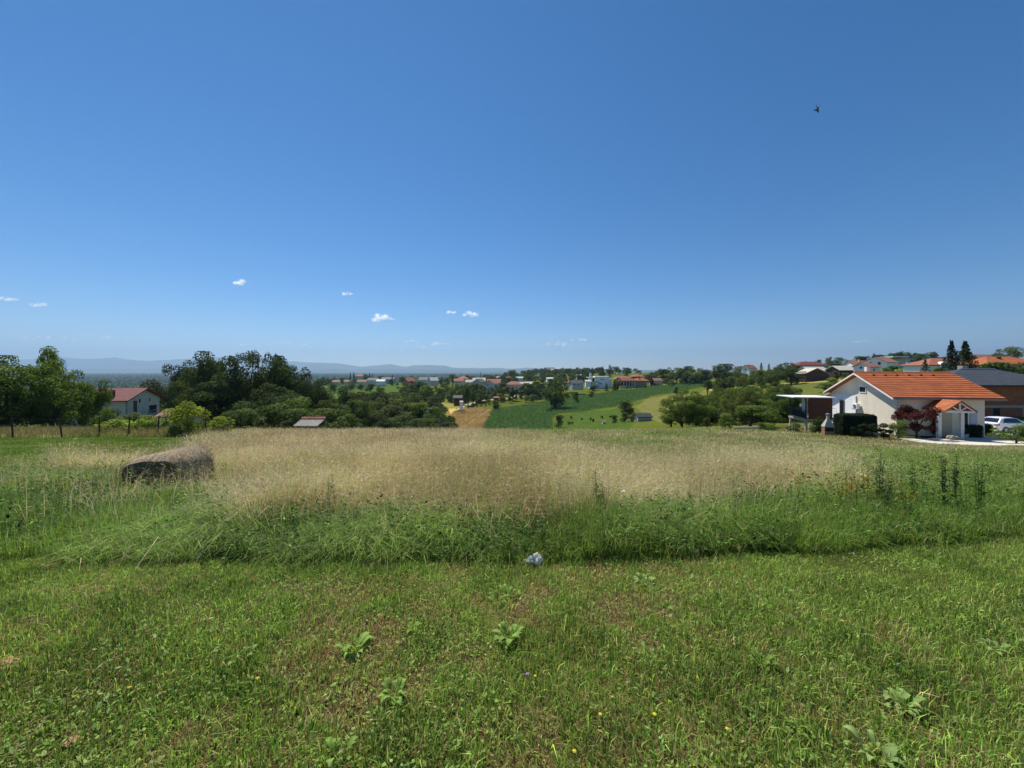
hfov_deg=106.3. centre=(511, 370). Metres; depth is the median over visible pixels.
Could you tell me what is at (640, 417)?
meadow shed
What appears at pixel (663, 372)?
hedgerow tree
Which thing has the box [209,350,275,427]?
oak tree
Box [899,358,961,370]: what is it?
arched house
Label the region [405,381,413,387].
village tree
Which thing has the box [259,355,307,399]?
oak tree
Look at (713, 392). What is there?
thicket tree
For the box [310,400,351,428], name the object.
valley tree
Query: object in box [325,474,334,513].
tall weed
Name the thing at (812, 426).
garden shrub
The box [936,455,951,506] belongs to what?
tall weed
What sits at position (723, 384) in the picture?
hillside tree
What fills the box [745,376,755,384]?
hillside tree
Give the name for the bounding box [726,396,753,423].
thicket tree
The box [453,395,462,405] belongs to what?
garden shed
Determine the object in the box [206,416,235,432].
young tree
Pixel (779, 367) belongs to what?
hillside tree
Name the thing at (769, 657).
dock plant
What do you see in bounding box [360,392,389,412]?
valley tree
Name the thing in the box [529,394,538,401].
orchard tree
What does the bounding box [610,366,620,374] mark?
ridge tree
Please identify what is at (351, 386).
village tree
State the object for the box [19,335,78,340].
cloud
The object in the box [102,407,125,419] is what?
hazel bush
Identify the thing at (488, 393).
valley tree
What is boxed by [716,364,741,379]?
hedgerow tree
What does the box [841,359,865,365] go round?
long house
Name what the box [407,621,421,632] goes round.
dock plant
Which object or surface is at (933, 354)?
hillside tree
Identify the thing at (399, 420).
valley tree
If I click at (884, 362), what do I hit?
family house
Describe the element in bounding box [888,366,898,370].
hillside tree
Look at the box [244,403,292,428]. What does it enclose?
hazel bush
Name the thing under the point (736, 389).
thicket tree
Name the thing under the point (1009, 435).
laurel bush
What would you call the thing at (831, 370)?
barn
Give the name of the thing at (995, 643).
dock plant
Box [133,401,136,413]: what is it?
door
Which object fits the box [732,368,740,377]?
hedgerow tree
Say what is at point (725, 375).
hillside tree
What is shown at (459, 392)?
valley tree
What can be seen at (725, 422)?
garden bush
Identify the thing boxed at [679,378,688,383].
hedgerow tree
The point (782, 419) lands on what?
thicket tree
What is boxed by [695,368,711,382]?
hedgerow tree
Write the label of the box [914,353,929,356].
hillside tree
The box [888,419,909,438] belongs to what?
standard bush
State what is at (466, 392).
valley tree
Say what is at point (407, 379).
village house
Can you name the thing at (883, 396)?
cream house
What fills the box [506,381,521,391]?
village house
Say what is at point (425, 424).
valley tree
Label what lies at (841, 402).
window
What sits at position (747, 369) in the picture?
orange roofed house
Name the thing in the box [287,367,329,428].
oak tree
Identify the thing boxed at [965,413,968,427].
window
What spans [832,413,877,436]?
clipped hedge
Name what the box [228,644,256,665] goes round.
dock plant
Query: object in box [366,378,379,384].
village house
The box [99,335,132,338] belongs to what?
cloud
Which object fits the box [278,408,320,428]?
hazel bush
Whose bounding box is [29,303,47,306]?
cloud
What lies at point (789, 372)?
hillside tree
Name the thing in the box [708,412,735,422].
thicket tree
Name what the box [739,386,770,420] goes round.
thicket tree
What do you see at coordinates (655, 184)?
sky
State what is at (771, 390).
thicket tree
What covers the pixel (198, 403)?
oak tree
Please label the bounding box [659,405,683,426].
walnut tree
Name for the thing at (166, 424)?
hazel bush
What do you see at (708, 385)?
hillside tree
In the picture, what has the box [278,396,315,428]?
hazel bush
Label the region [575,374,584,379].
village tree
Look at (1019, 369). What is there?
hillside tree
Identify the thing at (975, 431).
clipped hedge
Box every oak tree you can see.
[140,363,192,411]
[161,360,224,411]
[172,382,224,421]
[182,351,228,415]
[190,379,259,427]
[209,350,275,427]
[231,382,310,428]
[249,352,292,427]
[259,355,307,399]
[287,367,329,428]
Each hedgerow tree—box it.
[643,371,660,379]
[654,367,675,382]
[662,378,670,383]
[666,367,683,381]
[674,366,695,382]
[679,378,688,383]
[685,368,703,383]
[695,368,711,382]
[707,366,727,379]
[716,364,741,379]
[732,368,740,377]
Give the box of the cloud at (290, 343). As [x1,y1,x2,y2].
[270,341,307,345]
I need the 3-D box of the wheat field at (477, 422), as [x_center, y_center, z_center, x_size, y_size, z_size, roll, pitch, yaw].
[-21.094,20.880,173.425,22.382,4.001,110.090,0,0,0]
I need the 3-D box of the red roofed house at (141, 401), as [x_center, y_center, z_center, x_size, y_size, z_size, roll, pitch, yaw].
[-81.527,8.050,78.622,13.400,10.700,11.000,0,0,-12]
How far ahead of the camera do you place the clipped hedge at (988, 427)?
36.00 m
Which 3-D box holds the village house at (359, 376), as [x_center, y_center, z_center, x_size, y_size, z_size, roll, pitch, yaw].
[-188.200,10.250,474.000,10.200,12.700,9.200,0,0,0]
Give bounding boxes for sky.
[0,0,1023,370]
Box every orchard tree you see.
[496,393,504,401]
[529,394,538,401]
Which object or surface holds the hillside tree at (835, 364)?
on the ground at (582, 421)
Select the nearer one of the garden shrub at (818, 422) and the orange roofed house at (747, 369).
the garden shrub at (818, 422)
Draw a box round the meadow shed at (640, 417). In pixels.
[633,413,652,421]
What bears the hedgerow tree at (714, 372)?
on the ground at (582, 421)
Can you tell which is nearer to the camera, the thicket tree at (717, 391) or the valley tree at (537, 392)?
the thicket tree at (717, 391)
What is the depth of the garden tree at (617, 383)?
295.47 m
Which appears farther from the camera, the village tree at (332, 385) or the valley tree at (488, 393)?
the village tree at (332, 385)
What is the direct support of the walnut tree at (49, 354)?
on the ground at (582, 421)
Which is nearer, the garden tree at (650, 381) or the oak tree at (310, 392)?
the oak tree at (310, 392)
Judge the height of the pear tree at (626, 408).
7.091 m
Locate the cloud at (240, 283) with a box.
[233,279,247,284]
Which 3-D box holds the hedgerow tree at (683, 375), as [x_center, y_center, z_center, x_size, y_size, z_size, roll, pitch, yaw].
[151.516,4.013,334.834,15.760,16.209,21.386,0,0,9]
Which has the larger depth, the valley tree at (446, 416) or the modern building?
the modern building
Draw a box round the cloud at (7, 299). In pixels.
[0,296,19,300]
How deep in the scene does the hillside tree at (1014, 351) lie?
123.36 m
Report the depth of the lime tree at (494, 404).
216.94 m
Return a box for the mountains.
[0,356,560,369]
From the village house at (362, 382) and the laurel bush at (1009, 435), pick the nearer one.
the laurel bush at (1009, 435)
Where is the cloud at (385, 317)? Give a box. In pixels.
[372,313,389,322]
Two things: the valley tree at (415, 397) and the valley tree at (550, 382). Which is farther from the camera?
the valley tree at (550, 382)
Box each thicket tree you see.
[680,394,714,426]
[688,391,713,424]
[704,391,719,406]
[707,388,737,398]
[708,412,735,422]
[709,389,733,412]
[714,401,758,420]
[721,392,748,421]
[725,385,763,394]
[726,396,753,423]
[729,389,759,418]
[738,384,770,397]
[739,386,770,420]
[753,399,781,421]
[761,402,797,422]
[763,384,793,401]
[769,385,802,420]
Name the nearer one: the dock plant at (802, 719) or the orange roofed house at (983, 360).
the dock plant at (802, 719)
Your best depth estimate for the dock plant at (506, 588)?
2.91 m
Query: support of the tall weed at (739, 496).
on the ground at (582, 421)
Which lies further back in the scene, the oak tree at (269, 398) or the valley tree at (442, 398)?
the valley tree at (442, 398)
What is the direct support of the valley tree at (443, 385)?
on the ground at (582, 421)
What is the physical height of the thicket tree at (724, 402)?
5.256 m
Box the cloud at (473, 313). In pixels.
[462,310,477,316]
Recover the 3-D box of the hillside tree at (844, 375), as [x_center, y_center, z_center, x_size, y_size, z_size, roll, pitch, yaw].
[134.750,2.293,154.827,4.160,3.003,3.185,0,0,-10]
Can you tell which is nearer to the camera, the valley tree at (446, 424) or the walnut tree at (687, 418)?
the walnut tree at (687, 418)
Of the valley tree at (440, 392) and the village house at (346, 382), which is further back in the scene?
the village house at (346, 382)
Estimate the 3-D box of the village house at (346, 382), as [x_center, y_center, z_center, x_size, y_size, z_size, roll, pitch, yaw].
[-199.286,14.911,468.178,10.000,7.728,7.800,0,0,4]
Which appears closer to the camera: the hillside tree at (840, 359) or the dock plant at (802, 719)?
the dock plant at (802, 719)
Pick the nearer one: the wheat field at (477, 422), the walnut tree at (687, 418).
the walnut tree at (687, 418)
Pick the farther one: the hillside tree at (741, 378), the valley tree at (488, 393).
the valley tree at (488, 393)
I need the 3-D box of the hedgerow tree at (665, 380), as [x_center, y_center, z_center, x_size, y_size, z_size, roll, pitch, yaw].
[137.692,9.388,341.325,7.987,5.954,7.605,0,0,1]
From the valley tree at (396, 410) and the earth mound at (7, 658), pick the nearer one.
the earth mound at (7, 658)
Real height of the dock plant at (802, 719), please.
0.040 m
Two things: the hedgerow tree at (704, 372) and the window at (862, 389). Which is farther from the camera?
the hedgerow tree at (704, 372)
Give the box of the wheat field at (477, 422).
[448,407,491,428]
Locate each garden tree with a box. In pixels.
[589,382,598,390]
[613,377,621,390]
[648,375,653,385]
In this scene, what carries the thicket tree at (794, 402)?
on the ground at (582, 421)
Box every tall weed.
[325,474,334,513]
[735,485,744,505]
[871,449,885,505]
[880,480,894,512]
[902,493,915,515]
[907,460,917,495]
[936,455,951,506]
[948,454,963,506]
[970,453,986,506]
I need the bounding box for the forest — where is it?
[0,373,514,396]
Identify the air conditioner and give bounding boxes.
[852,403,859,409]
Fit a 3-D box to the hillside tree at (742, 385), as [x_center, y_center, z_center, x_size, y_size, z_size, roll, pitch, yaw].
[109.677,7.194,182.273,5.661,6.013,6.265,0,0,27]
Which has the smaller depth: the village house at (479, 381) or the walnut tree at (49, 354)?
the walnut tree at (49, 354)
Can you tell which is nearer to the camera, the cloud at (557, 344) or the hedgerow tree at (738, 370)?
the hedgerow tree at (738, 370)
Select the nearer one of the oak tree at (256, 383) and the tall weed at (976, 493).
the tall weed at (976, 493)
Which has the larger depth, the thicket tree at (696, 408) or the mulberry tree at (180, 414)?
the thicket tree at (696, 408)
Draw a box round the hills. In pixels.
[0,368,711,372]
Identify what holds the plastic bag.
on the ground at (582, 421)
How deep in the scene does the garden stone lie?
33.17 m
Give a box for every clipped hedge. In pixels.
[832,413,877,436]
[966,424,983,437]
[985,423,993,435]
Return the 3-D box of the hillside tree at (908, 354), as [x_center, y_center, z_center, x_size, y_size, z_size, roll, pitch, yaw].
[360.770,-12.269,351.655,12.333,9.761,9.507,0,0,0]
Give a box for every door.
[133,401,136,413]
[942,412,951,435]
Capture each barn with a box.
[795,368,829,381]
[825,366,852,377]
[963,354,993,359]
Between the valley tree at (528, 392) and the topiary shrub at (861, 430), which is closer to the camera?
the topiary shrub at (861, 430)
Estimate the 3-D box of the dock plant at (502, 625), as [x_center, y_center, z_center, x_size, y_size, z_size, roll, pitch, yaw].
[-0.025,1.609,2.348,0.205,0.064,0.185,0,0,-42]
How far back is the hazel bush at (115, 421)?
29.34 m
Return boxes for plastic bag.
[523,552,542,564]
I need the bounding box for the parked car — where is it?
[985,416,1023,432]
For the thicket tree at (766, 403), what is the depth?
61.59 m
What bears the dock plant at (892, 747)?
on the ground at (582, 421)
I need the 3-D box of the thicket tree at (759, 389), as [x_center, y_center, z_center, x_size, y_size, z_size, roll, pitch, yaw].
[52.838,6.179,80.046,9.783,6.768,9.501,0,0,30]
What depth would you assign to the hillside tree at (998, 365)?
80.74 m
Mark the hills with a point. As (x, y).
(92, 370)
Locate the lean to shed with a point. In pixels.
(310, 421)
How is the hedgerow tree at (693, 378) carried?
on the ground at (582, 421)
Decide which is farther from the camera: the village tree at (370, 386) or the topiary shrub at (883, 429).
the village tree at (370, 386)
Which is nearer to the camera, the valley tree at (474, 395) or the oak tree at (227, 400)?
the oak tree at (227, 400)
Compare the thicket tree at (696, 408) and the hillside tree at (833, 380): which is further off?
the hillside tree at (833, 380)
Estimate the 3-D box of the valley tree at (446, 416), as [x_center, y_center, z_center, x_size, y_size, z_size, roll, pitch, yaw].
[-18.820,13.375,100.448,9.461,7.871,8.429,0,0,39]
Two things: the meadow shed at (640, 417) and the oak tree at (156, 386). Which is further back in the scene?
the meadow shed at (640, 417)
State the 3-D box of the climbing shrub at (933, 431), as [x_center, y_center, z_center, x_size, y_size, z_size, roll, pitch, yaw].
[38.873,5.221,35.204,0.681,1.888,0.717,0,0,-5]
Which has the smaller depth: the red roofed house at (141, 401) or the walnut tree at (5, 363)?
the walnut tree at (5, 363)
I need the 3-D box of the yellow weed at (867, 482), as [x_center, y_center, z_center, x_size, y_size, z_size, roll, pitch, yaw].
[4.778,1.637,5.176,0.346,0.752,0.292,0,0,-22]
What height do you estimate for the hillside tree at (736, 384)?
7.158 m
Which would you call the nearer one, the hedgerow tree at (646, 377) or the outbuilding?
the outbuilding
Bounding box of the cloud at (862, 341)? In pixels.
[853,339,873,342]
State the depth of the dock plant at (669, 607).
2.68 m
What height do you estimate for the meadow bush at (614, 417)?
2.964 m
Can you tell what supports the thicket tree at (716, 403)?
on the ground at (582, 421)
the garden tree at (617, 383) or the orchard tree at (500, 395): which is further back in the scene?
the garden tree at (617, 383)
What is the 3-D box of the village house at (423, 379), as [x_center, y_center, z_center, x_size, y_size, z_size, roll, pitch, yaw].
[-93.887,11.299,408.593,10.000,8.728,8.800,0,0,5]
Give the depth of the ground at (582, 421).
2.14 m
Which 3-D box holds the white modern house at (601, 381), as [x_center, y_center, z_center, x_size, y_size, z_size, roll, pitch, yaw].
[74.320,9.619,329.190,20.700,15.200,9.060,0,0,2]
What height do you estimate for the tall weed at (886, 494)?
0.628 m
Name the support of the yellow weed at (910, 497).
on the ground at (582, 421)
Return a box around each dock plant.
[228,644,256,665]
[314,735,357,766]
[334,631,373,658]
[378,677,406,704]
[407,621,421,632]
[435,584,449,594]
[488,590,506,605]
[491,621,524,648]
[499,584,520,599]
[634,573,655,587]
[659,600,674,609]
[748,651,780,672]
[779,712,811,739]
[843,725,905,767]
[881,687,925,715]
[974,638,1011,654]
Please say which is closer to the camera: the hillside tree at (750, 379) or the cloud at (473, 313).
the hillside tree at (750, 379)
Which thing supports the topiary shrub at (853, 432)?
on the ground at (582, 421)
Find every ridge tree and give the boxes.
[508,370,516,375]
[563,368,572,372]
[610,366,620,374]
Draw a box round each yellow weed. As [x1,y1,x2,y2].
[816,482,849,503]
[827,471,864,499]
[849,467,878,504]
[885,480,920,504]
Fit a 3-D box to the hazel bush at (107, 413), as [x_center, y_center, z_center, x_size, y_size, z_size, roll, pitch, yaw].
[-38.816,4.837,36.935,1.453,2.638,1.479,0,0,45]
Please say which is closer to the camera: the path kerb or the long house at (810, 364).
the path kerb
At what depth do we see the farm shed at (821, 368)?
181.27 m
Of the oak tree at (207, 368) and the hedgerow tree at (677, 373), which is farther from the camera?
the hedgerow tree at (677, 373)
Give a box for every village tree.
[328,382,340,392]
[344,382,355,391]
[366,384,374,390]
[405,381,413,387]
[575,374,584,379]
[580,373,587,381]
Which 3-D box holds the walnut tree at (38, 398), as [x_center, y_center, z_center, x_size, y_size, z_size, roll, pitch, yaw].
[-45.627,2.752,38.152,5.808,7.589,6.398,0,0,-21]
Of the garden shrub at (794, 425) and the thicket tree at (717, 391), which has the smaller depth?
the garden shrub at (794, 425)
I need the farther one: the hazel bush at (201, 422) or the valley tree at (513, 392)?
the valley tree at (513, 392)
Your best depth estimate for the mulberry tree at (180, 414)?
28.05 m
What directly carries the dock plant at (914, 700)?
on the ground at (582, 421)
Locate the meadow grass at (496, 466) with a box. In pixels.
[0,425,1023,580]
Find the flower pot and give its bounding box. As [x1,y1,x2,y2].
[964,428,968,438]
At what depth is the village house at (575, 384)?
286.59 m
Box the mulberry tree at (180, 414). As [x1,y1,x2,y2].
[161,400,210,433]
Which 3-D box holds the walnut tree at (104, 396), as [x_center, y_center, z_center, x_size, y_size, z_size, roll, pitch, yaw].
[-46.146,3.401,41.169,4.747,7.046,4.095,0,0,-31]
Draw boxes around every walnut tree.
[0,355,63,427]
[0,365,24,426]
[1,360,96,428]
[21,346,67,425]
[56,369,113,427]
[82,385,108,426]
[657,389,706,426]
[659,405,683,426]
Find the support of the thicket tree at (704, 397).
on the ground at (582, 421)
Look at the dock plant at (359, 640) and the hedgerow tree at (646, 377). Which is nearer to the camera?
the dock plant at (359, 640)
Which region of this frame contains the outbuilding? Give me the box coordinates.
[153,410,204,427]
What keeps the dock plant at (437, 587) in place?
on the ground at (582, 421)
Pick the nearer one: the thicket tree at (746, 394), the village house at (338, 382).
the thicket tree at (746, 394)
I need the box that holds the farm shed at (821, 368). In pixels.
[799,367,826,371]
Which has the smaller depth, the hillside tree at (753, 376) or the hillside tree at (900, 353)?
the hillside tree at (753, 376)
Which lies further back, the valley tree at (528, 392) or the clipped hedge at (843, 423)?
the valley tree at (528, 392)
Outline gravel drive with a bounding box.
[898,430,1023,445]
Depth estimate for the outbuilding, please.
57.06 m
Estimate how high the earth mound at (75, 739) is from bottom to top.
0.025 m
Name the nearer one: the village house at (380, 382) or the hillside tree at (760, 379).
the hillside tree at (760, 379)
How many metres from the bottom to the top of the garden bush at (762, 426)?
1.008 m
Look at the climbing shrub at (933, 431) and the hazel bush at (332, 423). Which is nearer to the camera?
the climbing shrub at (933, 431)
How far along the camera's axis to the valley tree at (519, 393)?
277.21 m
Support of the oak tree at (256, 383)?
on the ground at (582, 421)
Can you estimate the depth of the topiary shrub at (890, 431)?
31.48 m
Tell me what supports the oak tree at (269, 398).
on the ground at (582, 421)
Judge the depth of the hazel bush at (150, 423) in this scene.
29.33 m
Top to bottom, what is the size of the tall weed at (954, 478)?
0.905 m
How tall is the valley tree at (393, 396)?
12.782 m
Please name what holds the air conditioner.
attached to the cream house at (883, 396)
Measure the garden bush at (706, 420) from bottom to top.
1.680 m
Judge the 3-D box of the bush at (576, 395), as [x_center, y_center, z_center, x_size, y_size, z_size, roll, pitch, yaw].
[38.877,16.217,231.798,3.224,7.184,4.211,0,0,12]
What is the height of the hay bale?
0.898 m
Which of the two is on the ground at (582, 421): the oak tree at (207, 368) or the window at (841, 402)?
the oak tree at (207, 368)
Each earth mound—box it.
[0,656,22,668]
[62,736,82,747]
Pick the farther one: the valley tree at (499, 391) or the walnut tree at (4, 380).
the valley tree at (499, 391)
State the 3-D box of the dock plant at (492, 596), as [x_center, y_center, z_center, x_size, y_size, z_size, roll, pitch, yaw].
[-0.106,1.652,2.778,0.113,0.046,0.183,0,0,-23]
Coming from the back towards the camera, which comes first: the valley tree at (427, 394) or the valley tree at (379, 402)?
the valley tree at (427, 394)
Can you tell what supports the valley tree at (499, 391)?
on the ground at (582, 421)
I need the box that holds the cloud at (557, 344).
[545,341,568,346]
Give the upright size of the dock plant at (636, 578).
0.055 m
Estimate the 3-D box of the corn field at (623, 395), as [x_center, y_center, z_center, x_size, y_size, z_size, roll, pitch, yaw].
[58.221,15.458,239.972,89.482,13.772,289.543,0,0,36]
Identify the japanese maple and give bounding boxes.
[891,404,942,437]
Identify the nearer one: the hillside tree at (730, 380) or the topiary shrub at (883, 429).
the topiary shrub at (883, 429)
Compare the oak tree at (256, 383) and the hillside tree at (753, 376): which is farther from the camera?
the hillside tree at (753, 376)
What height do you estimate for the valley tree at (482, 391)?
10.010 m
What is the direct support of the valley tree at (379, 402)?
on the ground at (582, 421)
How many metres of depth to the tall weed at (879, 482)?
4.99 m
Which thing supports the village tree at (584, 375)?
on the ground at (582, 421)
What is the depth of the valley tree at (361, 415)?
83.22 m
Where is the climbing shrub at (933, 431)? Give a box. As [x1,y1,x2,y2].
[930,419,935,436]
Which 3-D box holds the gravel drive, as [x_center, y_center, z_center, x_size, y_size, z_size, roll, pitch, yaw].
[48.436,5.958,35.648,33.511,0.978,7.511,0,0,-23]
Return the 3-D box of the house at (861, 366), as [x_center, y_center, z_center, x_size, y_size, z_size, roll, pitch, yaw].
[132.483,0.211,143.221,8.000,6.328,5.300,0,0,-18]
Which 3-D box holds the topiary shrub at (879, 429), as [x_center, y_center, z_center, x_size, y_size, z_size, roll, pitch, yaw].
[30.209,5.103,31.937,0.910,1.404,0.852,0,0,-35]
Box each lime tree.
[491,400,499,408]
[540,378,568,408]
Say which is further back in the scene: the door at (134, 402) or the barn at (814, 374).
the barn at (814, 374)
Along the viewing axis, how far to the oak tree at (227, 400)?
64.54 m
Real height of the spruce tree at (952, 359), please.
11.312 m
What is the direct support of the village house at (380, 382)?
on the ground at (582, 421)
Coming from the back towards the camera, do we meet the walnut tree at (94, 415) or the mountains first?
the mountains
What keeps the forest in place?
on the ground at (582, 421)
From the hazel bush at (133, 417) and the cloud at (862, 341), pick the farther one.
the cloud at (862, 341)
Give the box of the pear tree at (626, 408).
[617,400,634,414]
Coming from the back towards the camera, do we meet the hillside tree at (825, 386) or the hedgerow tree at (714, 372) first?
the hedgerow tree at (714, 372)
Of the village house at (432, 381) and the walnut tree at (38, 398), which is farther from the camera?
the village house at (432, 381)
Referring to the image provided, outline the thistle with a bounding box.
[589,465,608,507]
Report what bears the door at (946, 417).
in the cream house at (883, 396)
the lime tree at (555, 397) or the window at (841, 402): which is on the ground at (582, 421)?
the lime tree at (555, 397)
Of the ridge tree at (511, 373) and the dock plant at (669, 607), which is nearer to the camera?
the dock plant at (669, 607)
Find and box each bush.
[93,419,141,430]
[100,407,117,426]
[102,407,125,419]
[116,412,146,422]
[127,415,164,430]
[156,418,183,428]
[189,421,219,427]
[220,408,263,429]
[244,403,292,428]
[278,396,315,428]
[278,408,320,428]
[303,408,350,429]
[340,414,363,429]
[554,415,563,427]
[574,392,578,402]
[612,415,617,422]
[619,412,630,421]
[703,417,711,427]
[717,413,743,427]
[756,421,777,429]
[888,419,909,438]
[984,423,1023,443]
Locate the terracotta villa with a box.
[612,374,648,387]
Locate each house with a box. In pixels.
[63,384,165,427]
[332,380,340,385]
[343,380,351,385]
[355,374,363,383]
[357,380,366,385]
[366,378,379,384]
[376,379,385,385]
[381,377,395,383]
[403,377,414,385]
[418,377,428,384]
[428,377,438,385]
[454,379,463,386]
[457,376,468,385]
[465,380,472,385]
[473,379,485,385]
[484,380,498,392]
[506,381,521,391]
[569,380,583,389]
[584,380,591,386]
[586,373,611,388]
[649,378,662,385]
[740,364,757,374]
[777,367,1006,438]
[786,361,830,368]
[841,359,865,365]
[852,363,881,370]
[861,356,899,370]
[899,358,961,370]
[950,366,1023,416]
[958,357,1023,367]
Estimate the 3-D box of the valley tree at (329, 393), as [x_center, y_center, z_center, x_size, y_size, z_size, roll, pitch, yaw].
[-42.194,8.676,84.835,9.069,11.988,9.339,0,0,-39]
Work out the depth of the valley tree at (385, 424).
75.55 m
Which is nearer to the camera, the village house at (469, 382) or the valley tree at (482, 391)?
the valley tree at (482, 391)
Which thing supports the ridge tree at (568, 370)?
on the ground at (582, 421)
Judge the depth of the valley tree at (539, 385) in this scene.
275.67 m
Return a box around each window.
[149,405,156,412]
[839,399,844,412]
[859,386,866,392]
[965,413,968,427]
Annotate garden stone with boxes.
[946,435,955,439]
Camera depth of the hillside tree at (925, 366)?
104.89 m
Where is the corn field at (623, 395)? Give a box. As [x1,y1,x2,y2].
[484,381,714,430]
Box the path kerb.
[733,426,760,428]
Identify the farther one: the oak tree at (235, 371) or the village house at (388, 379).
the village house at (388, 379)
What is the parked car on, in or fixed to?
on the gravel drive
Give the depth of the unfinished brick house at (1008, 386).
52.50 m
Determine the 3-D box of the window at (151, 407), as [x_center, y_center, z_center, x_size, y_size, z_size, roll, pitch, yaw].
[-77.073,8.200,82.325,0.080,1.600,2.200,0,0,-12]
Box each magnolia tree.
[734,405,775,425]
[768,410,780,423]
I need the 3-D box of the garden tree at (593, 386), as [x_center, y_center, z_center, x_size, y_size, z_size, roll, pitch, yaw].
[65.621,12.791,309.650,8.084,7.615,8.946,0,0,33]
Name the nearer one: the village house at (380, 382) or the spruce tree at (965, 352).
the spruce tree at (965, 352)
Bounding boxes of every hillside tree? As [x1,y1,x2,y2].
[703,380,714,394]
[719,372,735,389]
[719,380,731,389]
[726,376,735,386]
[731,378,744,386]
[736,379,748,388]
[737,376,749,384]
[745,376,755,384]
[749,373,764,382]
[755,371,767,385]
[763,370,784,383]
[774,362,799,371]
[774,367,806,384]
[813,383,831,390]
[823,361,843,365]
[825,357,834,363]
[825,378,838,385]
[833,357,846,362]
[833,372,841,378]
[839,373,848,378]
[880,368,890,370]
[887,351,903,355]
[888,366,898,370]
[902,352,913,356]
[913,356,922,361]
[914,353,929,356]
[920,359,930,370]
[923,352,938,356]
[980,362,1015,370]
[991,346,1023,357]
[1002,362,1023,373]
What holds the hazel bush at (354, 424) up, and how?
on the ground at (582, 421)
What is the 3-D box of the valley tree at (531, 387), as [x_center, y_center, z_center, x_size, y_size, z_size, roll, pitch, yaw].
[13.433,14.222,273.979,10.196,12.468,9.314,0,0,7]
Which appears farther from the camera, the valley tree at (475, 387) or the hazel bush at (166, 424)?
the valley tree at (475, 387)
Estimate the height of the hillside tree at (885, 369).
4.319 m
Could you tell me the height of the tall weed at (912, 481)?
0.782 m
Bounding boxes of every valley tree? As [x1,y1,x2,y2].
[308,383,338,428]
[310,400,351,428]
[329,386,369,420]
[335,399,380,428]
[353,393,369,400]
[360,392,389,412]
[360,407,387,428]
[370,397,397,428]
[371,418,395,428]
[376,388,384,397]
[381,415,419,428]
[383,400,416,427]
[387,393,402,401]
[389,392,400,399]
[399,387,411,398]
[401,402,442,425]
[402,418,439,429]
[405,395,427,425]
[407,382,424,393]
[419,385,433,398]
[421,391,432,396]
[424,407,459,428]
[427,397,444,416]
[430,416,456,428]
[433,388,443,396]
[433,396,446,411]
[440,383,450,396]
[444,387,454,398]
[444,389,456,401]
[451,383,464,401]
[461,384,473,403]
[469,389,476,403]
[471,384,484,400]
[472,389,484,400]
[484,388,495,394]
[494,388,506,395]
[496,381,510,393]
[509,387,517,400]
[517,386,524,397]
[522,388,530,396]
[524,382,535,394]
[533,388,541,397]
[536,383,546,397]
[545,379,556,388]
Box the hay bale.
[118,444,214,488]
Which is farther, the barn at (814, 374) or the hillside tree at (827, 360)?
the hillside tree at (827, 360)
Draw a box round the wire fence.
[11,416,205,437]
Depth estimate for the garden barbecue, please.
34.01 m
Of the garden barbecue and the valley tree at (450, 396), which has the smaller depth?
the garden barbecue
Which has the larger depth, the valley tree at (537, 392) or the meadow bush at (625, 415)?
the valley tree at (537, 392)
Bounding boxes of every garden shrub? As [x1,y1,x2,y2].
[788,422,803,431]
[807,424,816,431]
[810,416,824,432]
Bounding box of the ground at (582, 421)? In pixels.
[0,365,1023,767]
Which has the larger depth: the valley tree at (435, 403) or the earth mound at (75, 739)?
the valley tree at (435, 403)
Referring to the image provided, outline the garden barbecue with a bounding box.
[821,413,834,435]
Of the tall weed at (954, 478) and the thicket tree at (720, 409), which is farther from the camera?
the thicket tree at (720, 409)
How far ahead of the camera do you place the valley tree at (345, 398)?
87.15 m
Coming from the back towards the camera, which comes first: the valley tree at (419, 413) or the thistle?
the valley tree at (419, 413)
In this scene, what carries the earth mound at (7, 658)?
on the ground at (582, 421)
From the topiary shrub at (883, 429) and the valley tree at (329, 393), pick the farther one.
the valley tree at (329, 393)
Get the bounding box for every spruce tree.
[939,340,962,370]
[952,340,979,369]
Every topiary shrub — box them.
[850,427,858,436]
[857,423,868,435]
[865,431,873,437]
[868,424,882,438]
[880,423,888,438]
[884,429,893,439]
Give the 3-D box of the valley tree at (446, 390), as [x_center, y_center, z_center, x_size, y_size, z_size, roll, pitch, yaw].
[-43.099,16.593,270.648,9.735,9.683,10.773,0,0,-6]
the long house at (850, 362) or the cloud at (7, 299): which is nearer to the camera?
the long house at (850, 362)
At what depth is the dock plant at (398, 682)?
1.94 m
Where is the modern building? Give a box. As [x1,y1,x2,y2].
[883,356,944,367]
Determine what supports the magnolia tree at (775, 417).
on the ground at (582, 421)
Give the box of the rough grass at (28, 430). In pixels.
[0,425,211,437]
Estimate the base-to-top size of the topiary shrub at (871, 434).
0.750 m
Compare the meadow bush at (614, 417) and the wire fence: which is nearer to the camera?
the wire fence
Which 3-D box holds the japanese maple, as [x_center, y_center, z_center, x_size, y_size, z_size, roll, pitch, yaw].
[35.663,4.528,33.959,2.996,3.096,3.102,0,0,-12]
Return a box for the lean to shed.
[293,417,325,429]
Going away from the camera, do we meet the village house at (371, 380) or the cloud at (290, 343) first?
the village house at (371, 380)

